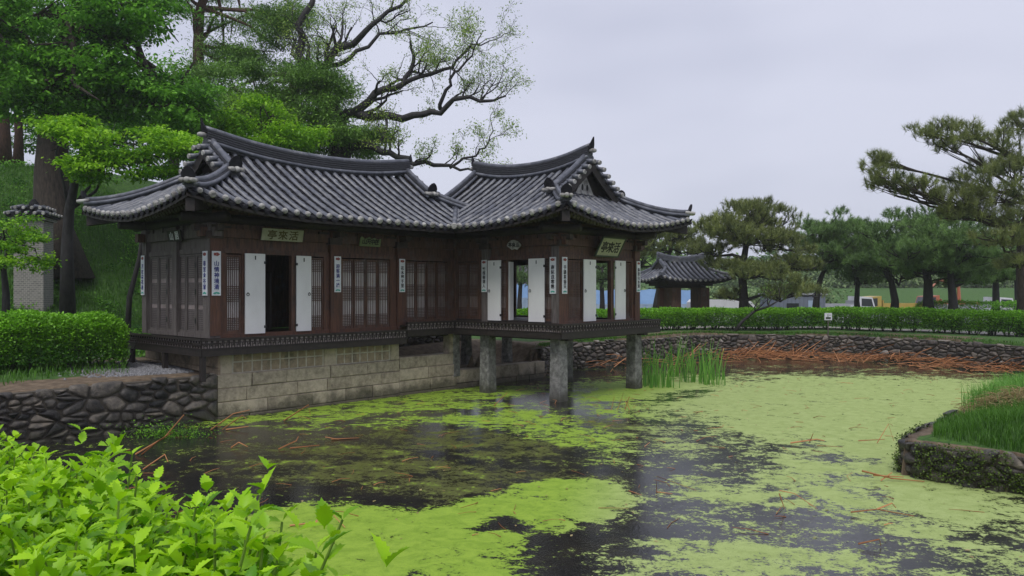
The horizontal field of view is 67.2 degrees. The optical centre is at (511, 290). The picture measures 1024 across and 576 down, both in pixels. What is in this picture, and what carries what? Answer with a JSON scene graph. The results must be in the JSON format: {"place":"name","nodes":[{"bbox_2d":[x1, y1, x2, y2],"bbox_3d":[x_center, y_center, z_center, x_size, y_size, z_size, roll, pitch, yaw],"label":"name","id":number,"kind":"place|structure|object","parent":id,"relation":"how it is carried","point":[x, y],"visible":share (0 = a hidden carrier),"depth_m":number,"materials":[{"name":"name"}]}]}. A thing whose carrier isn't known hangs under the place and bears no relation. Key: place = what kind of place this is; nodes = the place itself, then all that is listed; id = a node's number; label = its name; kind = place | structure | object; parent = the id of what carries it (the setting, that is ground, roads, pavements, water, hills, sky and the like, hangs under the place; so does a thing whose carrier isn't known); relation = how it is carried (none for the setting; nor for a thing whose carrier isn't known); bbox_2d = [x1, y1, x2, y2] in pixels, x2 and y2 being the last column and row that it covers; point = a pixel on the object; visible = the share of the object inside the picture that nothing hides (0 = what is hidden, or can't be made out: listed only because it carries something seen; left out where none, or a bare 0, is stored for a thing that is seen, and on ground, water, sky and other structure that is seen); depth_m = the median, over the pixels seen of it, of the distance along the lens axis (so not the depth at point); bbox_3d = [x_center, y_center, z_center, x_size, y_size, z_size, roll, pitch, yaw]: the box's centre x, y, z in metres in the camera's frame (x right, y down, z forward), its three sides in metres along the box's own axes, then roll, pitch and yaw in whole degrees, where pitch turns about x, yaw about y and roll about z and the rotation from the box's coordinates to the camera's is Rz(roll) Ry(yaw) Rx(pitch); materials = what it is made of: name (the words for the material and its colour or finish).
{"place":"outdoors","nodes":[
{"label":"outdoors","id":0,"kind":"place"},
{"bbox_2d":[49,355,194,379],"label":"gravel","id":1,"kind":"structure","parent":0,"point":[136,368],"depth_m":17.12,"materials":[{"name":"gravel"}]},
{"bbox_2d":[0,166,1023,392],"bbox_3d":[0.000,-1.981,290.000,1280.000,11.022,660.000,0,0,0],"label":"ground","id":2,"kind":"structure","parent":0,"point":[524,350],"depth_m":29.27,"materials":[{"name":"plant"}]},
{"bbox_2d":[3,199,62,312],"bbox_3d":[-15.208,-0.395,24.500,1.343,5.050,1.343,0,0,-12],"label":"chimney","id":3,"kind":"object","parent":2,"relation":"on","point":[32,288],"visible":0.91,"depth_m":24.13,"materials":[{"name":"grey brick"}]},
{"bbox_2d":[0,211,67,345],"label":"tree","id":4,"kind":"object","parent":2,"relation":"on","point":[18,237],"visible":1,"depth_m":19.93,"materials":[{"name":"green plant"}]},
{"bbox_2d":[0,0,70,163],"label":"hilltop pine","id":5,"kind":"object","parent":2,"relation":"on","point":[5,144],"visible":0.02,"depth_m":33.82,"materials":[{"name":"red plant"}]},
{"bbox_2d":[13,0,81,164],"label":"hilltop pine","id":6,"kind":"object","parent":2,"relation":"on","point":[18,150],"visible":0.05,"depth_m":35.84,"materials":[{"name":"red plant"}]},
{"bbox_2d":[0,309,138,373],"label":"clipped hedge","id":7,"kind":"object","parent":2,"relation":"on","point":[20,345],"visible":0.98,"depth_m":16.79,"materials":[{"name":"green plant"}]},
{"bbox_2d":[10,91,145,154],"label":"hill tree","id":8,"kind":"object","parent":2,"relation":"on","point":[29,130],"visible":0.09,"depth_m":43.74,"materials":[{"name":"green plant"}]},
{"bbox_2d":[0,374,217,449],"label":"stone retaining wall","id":9,"kind":"structure","parent":2,"relation":"on","point":[42,416],"depth_m":15.14,"materials":[{"name":"stone"}]},
{"bbox_2d":[16,111,203,313],"bbox_3d":[-11.444,-2.038,22.438,5.694,6.612,3.142,0,0,0],"label":"young maple tree","id":10,"kind":"object","parent":2,"relation":"on","point":[94,159],"visible":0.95,"depth_m":22.20,"materials":[{"name":"green plant"}]},
{"bbox_2d":[0,0,234,278],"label":"maple tree","id":11,"kind":"object","parent":2,"relation":"on","point":[65,73],"visible":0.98,"depth_m":25.89,"materials":[{"name":"green plant"}]},
{"bbox_2d":[125,232,141,332],"bbox_3d":[-10.643,-0.472,22.005,0.911,4.453,0.171,0,0,0],"label":"leaning sapling","id":12,"kind":"object","parent":2,"relation":"on","point":[128,315],"visible":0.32,"depth_m":21.95,"materials":[{"name":"brown plant"}]},
{"bbox_2d":[0,156,288,385],"bbox_3d":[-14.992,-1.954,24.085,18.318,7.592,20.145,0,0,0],"label":"hill grass","id":13,"kind":"structure","parent":2,"relation":"on","point":[14,376],"depth_m":27.82,"materials":[{"name":"plant"}]},
{"bbox_2d":[107,414,236,439],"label":"bank weeds","id":14,"kind":"object","parent":2,"relation":"on","point":[173,433],"visible":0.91,"depth_m":14.88,"materials":[{"name":"green plant"}]},
{"bbox_2d":[99,43,250,176],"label":"hill tree","id":15,"kind":"object","parent":2,"relation":"on","point":[121,128],"visible":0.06,"depth_m":41.31,"materials":[{"name":"green plant"}]},
{"bbox_2d":[0,424,408,575],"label":"leafy bush","id":16,"kind":"object","parent":2,"relation":"on","point":[64,522],"visible":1,"depth_m":1.60,"materials":[{"name":"green plant"}]},
{"bbox_2d":[162,0,333,144],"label":"red pine","id":17,"kind":"object","parent":2,"relation":"on","point":[224,49],"visible":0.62,"depth_m":37.32,"materials":[{"name":"green plant"}]},
{"bbox_2d":[200,89,336,152],"bbox_3d":[-9.464,-3.049,29.529,5.746,9.296,3.945,0,0,0],"label":"spring tree","id":18,"kind":"object","parent":2,"relation":"on","point":[278,130],"visible":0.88,"depth_m":29.08,"materials":[{"name":"green plant"}]},
{"bbox_2d":[162,52,410,159],"bbox_3d":[-10.630,-5.123,34.449,12.741,11.831,6.748,0,0,10],"label":"tree","id":19,"kind":"object","parent":2,"relation":"on","point":[302,78],"visible":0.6,"depth_m":33.15,"materials":[{"name":"green plant"}]},
{"bbox_2d":[76,118,694,418],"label":"pavilion","id":20,"kind":"structure","parent":2,"relation":"on","point":[351,274],"depth_m":19.74,"materials":[{"name":"brown wood"}]},
{"bbox_2d":[150,257,157,329],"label":"lattice window","id":21,"kind":"structure","parent":20,"relation":"in","point":[153,260],"depth_m":18.82,"materials":[{"name":"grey wood"}]},
{"bbox_2d":[158,256,166,330],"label":"lattice window","id":22,"kind":"structure","parent":20,"relation":"in","point":[162,260],"depth_m":18.51,"materials":[{"name":"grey wood"}]},
{"bbox_2d":[167,256,171,330],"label":"lattice window","id":23,"kind":"structure","parent":20,"relation":"in","point":[169,258],"depth_m":18.25,"materials":[{"name":"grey wood"}]},
{"bbox_2d":[180,255,185,331],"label":"lattice window","id":24,"kind":"structure","parent":20,"relation":"in","point":[183,257],"depth_m":17.77,"materials":[{"name":"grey wood"}]},
{"bbox_2d":[186,254,195,332],"bbox_3d":[-7.271,0.060,17.485,0.463,1.780,0.045,0,0,42],"label":"lattice window","id":25,"kind":"structure","parent":20,"relation":"in","point":[191,258],"depth_m":17.51,"materials":[{"name":"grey wood"}]},
{"bbox_2d":[196,254,202,333],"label":"lattice window","id":26,"kind":"structure","parent":20,"relation":"in","point":[199,298],"depth_m":17.25,"materials":[{"name":"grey wood"}]},
{"bbox_2d":[226,255,240,333],"bbox_3d":[-6.250,0.070,17.246,0.045,1.760,0.377,0,0,42],"label":"lattice window","id":27,"kind":"structure","parent":20,"relation":"in","point":[233,262],"depth_m":17.27,"materials":[{"name":"red wood"}]},
{"bbox_2d":[245,253,266,333],"bbox_3d":[-5.839,0.060,17.552,0.048,1.820,0.517,0,0,42],"label":"door leaf","id":28,"kind":"structure","parent":20,"relation":"in","point":[254,263],"depth_m":17.52,"materials":[{"name":"wood"}]},
{"bbox_2d":[296,256,310,330],"bbox_3d":[-5.005,0.060,18.478,0.046,1.800,0.436,0,0,42],"label":"door leaf","id":29,"kind":"structure","parent":20,"relation":"in","point":[303,263],"depth_m":18.47,"materials":[{"name":"wood"}]},
{"bbox_2d":[311,258,322,329],"bbox_3d":[-4.791,0.070,18.865,0.045,1.760,0.366,0,0,42],"label":"lattice window","id":30,"kind":"structure","parent":20,"relation":"in","point":[316,263],"depth_m":18.88,"materials":[{"name":"red wood"}]},
{"bbox_2d":[342,259,352,328],"bbox_3d":[-4.188,0.070,19.536,0.045,1.760,0.364,0,0,42],"label":"lattice window","id":31,"kind":"structure","parent":20,"relation":"in","point":[347,264],"depth_m":19.55,"materials":[{"name":"red wood"}]},
{"bbox_2d":[353,259,365,327],"bbox_3d":[-3.929,0.070,19.824,0.045,1.760,0.364,0,0,42],"label":"lattice window","id":32,"kind":"structure","parent":20,"relation":"in","point":[359,266],"depth_m":19.84,"materials":[{"name":"red wood"}]},
{"bbox_2d":[366,260,377,327],"bbox_3d":[-3.669,0.070,20.113,0.045,1.760,0.364,0,0,42],"label":"lattice window","id":33,"kind":"structure","parent":20,"relation":"in","point":[371,265],"depth_m":20.13,"materials":[{"name":"red wood"}]},
{"bbox_2d":[378,260,388,326],"bbox_3d":[-3.409,0.070,20.401,0.045,1.760,0.364,0,0,42],"label":"lattice window","id":34,"kind":"structure","parent":20,"relation":"in","point":[383,265],"depth_m":20.42,"materials":[{"name":"red wood"}]},
{"bbox_2d":[406,261,415,319],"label":"lattice window","id":35,"kind":"structure","parent":20,"relation":"in","point":[410,265],"depth_m":21.12,"materials":[{"name":"red wood"}]},
{"bbox_2d":[416,262,425,319],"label":"lattice window","id":36,"kind":"structure","parent":20,"relation":"in","point":[420,266],"depth_m":21.39,"materials":[{"name":"red wood"}]},
{"bbox_2d":[426,262,436,318],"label":"lattice window","id":37,"kind":"structure","parent":20,"relation":"in","point":[431,267],"depth_m":21.69,"materials":[{"name":"red wood"}]},
{"bbox_2d":[437,262,446,318],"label":"lattice window","id":38,"kind":"structure","parent":20,"relation":"in","point":[441,267],"depth_m":21.97,"materials":[{"name":"red wood"}]},
{"bbox_2d":[457,263,467,318],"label":"lattice window","id":39,"kind":"structure","parent":20,"relation":"in","point":[462,268],"depth_m":22.18,"materials":[{"name":"red wood"}]},
{"bbox_2d":[468,262,477,318],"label":"lattice window","id":40,"kind":"structure","parent":20,"relation":"in","point":[473,266],"depth_m":21.88,"materials":[{"name":"red wood"}]},
{"bbox_2d":[488,260,500,320],"bbox_3d":[-0.478,-0.015,21.175,0.514,1.650,0.047,0,0,42],"label":"door leaf","id":41,"kind":"structure","parent":20,"relation":"in","point":[494,266],"depth_m":21.17,"materials":[{"name":"wood"}]},
{"bbox_2d":[501,261,505,319],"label":"lattice window","id":42,"kind":"structure","parent":20,"relation":"in","point":[503,263],"depth_m":21.09,"materials":[{"name":"red wood"}]},
{"bbox_2d":[528,258,544,321],"bbox_3d":[0.649,-0.020,20.164,0.572,1.660,0.047,0,0,42],"label":"door leaf","id":43,"kind":"structure","parent":20,"relation":"in","point":[536,267],"depth_m":20.16,"materials":[{"name":"wood"}]},
{"bbox_2d":[545,260,550,320],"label":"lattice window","id":44,"kind":"structure","parent":20,"relation":"in","point":[547,262],"depth_m":20.06,"materials":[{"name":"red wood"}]},
{"bbox_2d":[568,260,581,320],"bbox_3d":[1.637,-0.010,20.282,0.045,1.600,0.621,0,0,42],"label":"lattice window","id":45,"kind":"structure","parent":20,"relation":"in","point":[574,266],"depth_m":20.31,"materials":[{"name":"red wood"}]},
{"bbox_2d":[583,259,596,320],"bbox_3d":[2.098,-0.015,20.639,0.046,1.650,0.572,0,0,42],"label":"door leaf","id":46,"kind":"structure","parent":20,"relation":"in","point":[589,266],"depth_m":20.61,"materials":[{"name":"wood"}]},
{"bbox_2d":[615,261,625,319],"bbox_3d":[3.048,-0.025,21.705,0.046,1.650,0.536,0,0,42],"label":"door leaf","id":47,"kind":"structure","parent":20,"relation":"in","point":[620,266],"depth_m":21.70,"materials":[{"name":"wood"}]},
{"bbox_2d":[626,263,629,318],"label":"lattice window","id":48,"kind":"structure","parent":20,"relation":"in","point":[627,264],"depth_m":22.19,"materials":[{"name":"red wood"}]},
{"bbox_2d":[261,0,534,170],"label":"old zelkova","id":49,"kind":"object","parent":2,"relation":"on","point":[358,111],"visible":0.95,"depth_m":32.79,"materials":[{"name":"green plant"}]},
{"bbox_2d":[399,335,460,346],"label":"stone retaining wall","id":50,"kind":"structure","parent":2,"relation":"on","point":[420,340],"depth_m":25.49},
{"bbox_2d":[517,265,527,308],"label":"pine tree","id":51,"kind":"object","parent":2,"relation":"on","point":[521,279],"visible":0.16,"depth_m":51.85,"materials":[{"name":"green plant"}]},
{"bbox_2d":[596,263,648,308],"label":"pine tree","id":52,"kind":"object","parent":2,"relation":"on","point":[601,276],"visible":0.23,"depth_m":49.85,"materials":[{"name":"green plant"}]},
{"bbox_2d":[640,219,724,313],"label":"pine tree","id":53,"kind":"object","parent":2,"relation":"on","point":[669,242],"visible":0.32,"depth_m":45.85,"materials":[{"name":"green plant"}]},
{"bbox_2d":[640,251,733,324],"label":"garden gate","id":54,"kind":"structure","parent":2,"relation":"on","point":[671,277],"depth_m":40.41,"materials":[{"name":"tile"}]},
{"bbox_2d":[663,288,680,323],"bbox_3d":[8.335,0.805,40.228,0.530,1.950,0.950,0,0,-22],"label":"door leaf","id":55,"kind":"structure","parent":54,"relation":"in","point":[671,296],"depth_m":39.86,"materials":[{"name":"red wood"}]},
{"bbox_2d":[690,288,709,324],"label":"door leaf","id":56,"kind":"structure","parent":54,"relation":"in","point":[699,297],"depth_m":40.55,"materials":[{"name":"red wood"}]},
{"bbox_2d":[677,194,831,326],"bbox_3d":[11.684,-1.515,37.508,7.157,6.812,5.535,0,0,0],"label":"pine tree","id":57,"kind":"object","parent":2,"relation":"on","point":[757,223],"visible":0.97,"depth_m":37.14,"materials":[{"name":"green plant"}]},
{"bbox_2d":[733,273,792,331],"bbox_3d":[11.241,0.517,33.755,2.689,2.924,1.756,0,0,-11],"label":"twisted shrub","id":58,"kind":"object","parent":2,"relation":"on","point":[741,322],"visible":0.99,"depth_m":34.01,"materials":[{"name":"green plant"}]},
{"bbox_2d":[517,306,1023,336],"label":"clipped hedge","id":59,"kind":"object","parent":2,"relation":"on","point":[864,319],"visible":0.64,"depth_m":33.81,"materials":[{"name":"green plant"}]},
{"bbox_2d":[535,330,1022,350],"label":"verge grass","id":60,"kind":"structure","parent":2,"relation":"on","point":[544,344],"depth_m":31.78,"materials":[{"name":"plant"}]},
{"bbox_2d":[540,334,1023,375],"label":"stone retaining wall","id":61,"kind":"structure","parent":2,"relation":"on","point":[584,353],"depth_m":30.58,"materials":[{"name":"stone"}]},
{"bbox_2d":[758,293,826,323],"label":"site shed","id":62,"kind":"structure","parent":2,"relation":"on","point":[806,302],"depth_m":54.82,"materials":[{"name":"silver metal"}]},
{"bbox_2d":[596,263,1013,306],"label":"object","id":63,"kind":"object","parent":2,"relation":"on","point":[838,284],"visible":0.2,"depth_m":112.72,"materials":[{"name":"green plant"}]},
{"bbox_2d":[640,238,1012,287],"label":"woods","id":64,"kind":"object","parent":2,"relation":"on","point":[651,262],"visible":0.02,"depth_m":149.61,"materials":[{"name":"green plant"}]},
{"bbox_2d":[824,313,831,335],"bbox_3d":[13.386,1.705,32.613,0.300,1.543,0.053,0,0,8],"label":"sign","id":65,"kind":"object","parent":2,"relation":"on","point":[827,316],"visible":1,"depth_m":32.61,"materials":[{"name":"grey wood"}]},
{"bbox_2d":[781,204,877,321],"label":"pine tree","id":66,"kind":"object","parent":2,"relation":"on","point":[825,233],"visible":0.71,"depth_m":43.19,"materials":[{"name":"green plant"}]},
{"bbox_2d":[825,216,895,322],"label":"pine tree","id":67,"kind":"object","parent":2,"relation":"on","point":[855,275],"visible":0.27,"depth_m":45.57,"materials":[{"name":"green plant"}]},
{"bbox_2d":[839,217,922,307],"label":"pine tree","id":68,"kind":"object","parent":2,"relation":"on","point":[863,257],"visible":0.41,"depth_m":41.48,"materials":[{"name":"green plant"}]},
{"bbox_2d":[871,203,983,323],"bbox_3d":[21.439,-1.454,39.707,5.150,6.616,7.397,0,0,35],"label":"pine tree","id":69,"kind":"object","parent":2,"relation":"on","point":[914,245],"visible":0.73,"depth_m":38.87,"materials":[{"name":"green plant"}]},
{"bbox_2d":[856,102,1023,334],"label":"pine tree","id":70,"kind":"object","parent":2,"relation":"on","point":[967,207],"visible":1,"depth_m":29.20,"materials":[{"name":"green plant"}]},
{"bbox_2d":[912,212,1015,321],"bbox_3d":[23.242,-1.080,39.004,5.018,5.883,7.041,0,0,34],"label":"pine tree","id":71,"kind":"object","parent":2,"relation":"on","point":[965,253],"visible":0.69,"depth_m":38.24,"materials":[{"name":"green plant"}]},
{"bbox_2d":[915,299,1016,324],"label":"clipped hedge","id":72,"kind":"object","parent":2,"relation":"on","point":[995,304],"visible":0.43,"depth_m":40.08,"materials":[{"name":"green plant"}]},
{"bbox_2d":[966,228,1016,320],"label":"pine tree","id":73,"kind":"object","parent":2,"relation":"on","point":[1011,276],"visible":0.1,"depth_m":42.83,"materials":[{"name":"green plant"}]},
{"bbox_2d":[982,213,1021,308],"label":"pine tree","id":74,"kind":"object","parent":2,"relation":"on","point":[1015,296],"depth_m":49.93,"materials":[{"name":"green plant"}]},
{"bbox_2d":[6,356,1023,575],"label":"pond water","id":75,"kind":"structure","parent":0,"point":[607,529],"depth_m":11.69,"materials":[{"name":"liquid"}]},
{"bbox_2d":[135,415,183,454],"bbox_3d":[-6.104,2.491,13.280,0.796,0.683,0.272,0,0,0],"label":"reed stalk","id":76,"kind":"object","parent":75,"relation":"on","point":[152,444],"visible":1,"depth_m":13.30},
{"bbox_2d":[211,410,248,429],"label":"reed stalk","id":77,"kind":"object","parent":75,"relation":"on","point":[231,422],"visible":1,"depth_m":15.65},
{"bbox_2d":[278,436,319,449],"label":"reed stalk","id":78,"kind":"object","parent":75,"relation":"on","point":[297,447],"visible":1,"depth_m":13.77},
{"bbox_2d":[162,377,978,554],"bbox_3d":[4.498,2.826,16.989,22.992,0.012,17.994,0,0,0],"label":"floating debris","id":79,"kind":"object","parent":75,"relation":"on","point":[609,470],"visible":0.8,"depth_m":12.46,"materials":[{"name":"brown plant"}]},
{"bbox_2d":[125,365,1021,557],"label":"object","id":80,"kind":"object","parent":75,"relation":"on","point":[613,460],"depth_m":13.62,"materials":[{"name":"plant"}]},
{"bbox_2d":[642,334,672,385],"bbox_3d":[4.106,2.073,23.095,1.134,1.614,1.111,0,0,34],"label":"cattail clump","id":81,"kind":"object","parent":75,"relation":"on","point":[646,369],"visible":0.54,"depth_m":23.09,"materials":[{"name":"plant"}]},
{"bbox_2d":[644,345,683,387],"bbox_3d":[4.389,2.163,22.747,1.199,1.434,0.850,0,0,0],"label":"cattail clump","id":82,"kind":"object","parent":75,"relation":"on","point":[668,381],"visible":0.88,"depth_m":22.59,"materials":[{"name":"plant"}]},
{"bbox_2d":[650,333,694,376],"bbox_3d":[5.308,2.101,25.522,1.464,1.558,1.082,0,0,-17],"label":"cattail clump","id":83,"kind":"object","parent":75,"relation":"on","point":[676,366],"visible":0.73,"depth_m":25.48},
{"bbox_2d":[677,337,696,369],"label":"cattail clump","id":84,"kind":"object","parent":75,"relation":"on","point":[683,356],"visible":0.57,"depth_m":27.49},
{"bbox_2d":[679,343,714,382],"bbox_3d":[5.694,2.243,23.918,1.145,1.274,0.726,0,0,0],"label":"cattail clump","id":85,"kind":"object","parent":75,"relation":"on","point":[693,378],"visible":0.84,"depth_m":23.85,"materials":[{"name":"plant"}]},
{"bbox_2d":[687,337,719,373],"bbox_3d":[6.566,2.183,26.344,1.076,1.393,0.863,0,0,37],"label":"cattail clump","id":86,"kind":"object","parent":75,"relation":"on","point":[705,358],"visible":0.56,"depth_m":26.26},
{"bbox_2d":[699,349,725,385],"bbox_3d":[5.996,2.260,23.198,0.797,1.239,0.785,0,0,-42],"label":"cattail clump","id":87,"kind":"object","parent":75,"relation":"on","point":[718,379],"visible":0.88,"depth_m":23.25,"materials":[{"name":"plant"}]},
{"bbox_2d":[704,352,733,380],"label":"cattail clump","id":88,"kind":"object","parent":75,"relation":"on","point":[718,369],"visible":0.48,"depth_m":24.55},
{"bbox_2d":[588,338,1023,375],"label":"dry reeds","id":89,"kind":"object","parent":75,"relation":"in","point":[760,352],"visible":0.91,"depth_m":30.70,"materials":[{"name":"plant"}]},
{"bbox_2d":[851,503,912,515],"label":"reed stalk","id":90,"kind":"object","parent":75,"relation":"on","point":[879,508],"visible":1,"depth_m":9.71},
{"bbox_2d":[862,470,924,481],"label":"reed stalk","id":91,"kind":"object","parent":75,"relation":"on","point":[884,476],"visible":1,"depth_m":11.44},
{"bbox_2d":[9,0,1023,258],"label":"sky","id":92,"kind":"structure","parent":0,"point":[702,104],"materials":[{"name":"grey"}]},
{"bbox_2d":[660,325,1021,335],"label":"path","id":93,"kind":"structure","parent":0,"point":[982,332],"depth_m":35.20,"materials":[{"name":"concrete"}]},
{"bbox_2d":[901,406,1023,491],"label":"island ground","id":94,"kind":"structure","parent":0,"point":[924,435],"depth_m":11.71,"materials":[{"name":"soil"}]},
{"bbox_2d":[887,421,1023,494],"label":"edging weeds","id":95,"kind":"object","parent":94,"relation":"on","point":[1015,478],"visible":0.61,"depth_m":11.19,"materials":[{"name":"green plant"}]},
{"bbox_2d":[896,409,1023,493],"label":"island stone edging","id":96,"kind":"object","parent":94,"relation":"on","point":[1016,466],"visible":0.34,"depth_m":11.23,"materials":[{"name":"stone"}]},
{"bbox_2d":[929,395,1023,453],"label":"island grass","id":97,"kind":"structure","parent":94,"relation":"on","point":[976,420],"depth_m":11.89,"materials":[{"name":"plant"}]},
{"bbox_2d":[951,385,1023,412],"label":"grass","id":98,"kind":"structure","parent":94,"relation":"on","point":[1014,393],"depth_m":14.27,"materials":[{"name":"plant"}]},
{"bbox_2d":[956,369,1023,409],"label":"island tall grass","id":99,"kind":"structure","parent":94,"relation":"on","point":[1013,380],"depth_m":15.34,"materials":[{"name":"plant"}]},
{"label":"car park","id":100,"kind":"structure","parent":0,"visible":0},
{"bbox_2d":[517,284,527,308],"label":"blue marquee","id":101,"kind":"object","parent":100,"relation":"on","point":[524,296],"visible":0.08,"depth_m":60.71,"materials":[{"name":"silver fabric"}]},
{"bbox_2d":[596,289,614,317],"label":"blue marquee","id":102,"kind":"object","parent":100,"relation":"on","point":[598,298],"visible":0.11,"depth_m":61.04,"materials":[{"name":"silver fabric"}]},
{"bbox_2d":[640,289,689,320],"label":"blue marquee","id":103,"kind":"object","parent":100,"relation":"on","point":[647,296],"visible":0.19,"depth_m":61.13,"materials":[{"name":"fabric"}]},
{"bbox_2d":[687,299,764,321],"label":"parked van","id":104,"kind":"object","parent":100,"relation":"on","point":[731,304],"visible":0.01,"depth_m":51.19,"materials":[{"name":"white paint"}]},
{"bbox_2d":[825,296,874,307],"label":"truck","id":105,"kind":"object","parent":100,"relation":"on","point":[866,301],"visible":0.05,"depth_m":70.99,"materials":[{"name":"white paint"}]},
{"bbox_2d":[862,296,922,307],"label":"yellow truck","id":106,"kind":"object","parent":100,"relation":"on","point":[878,301],"visible":0.09,"depth_m":72.83,"materials":[{"name":"paint"}]},
{"bbox_2d":[915,280,977,303],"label":"crane truck","id":107,"kind":"object","parent":100,"relation":"on","point":[935,298],"visible":0.06,"depth_m":83.86,"materials":[{"name":"orange paint"}]},
{"bbox_2d":[935,297,1013,308],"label":"truck","id":108,"kind":"object","parent":100,"relation":"on","point":[990,298],"visible":0.03,"depth_m":69.00,"materials":[{"name":"white paint"}]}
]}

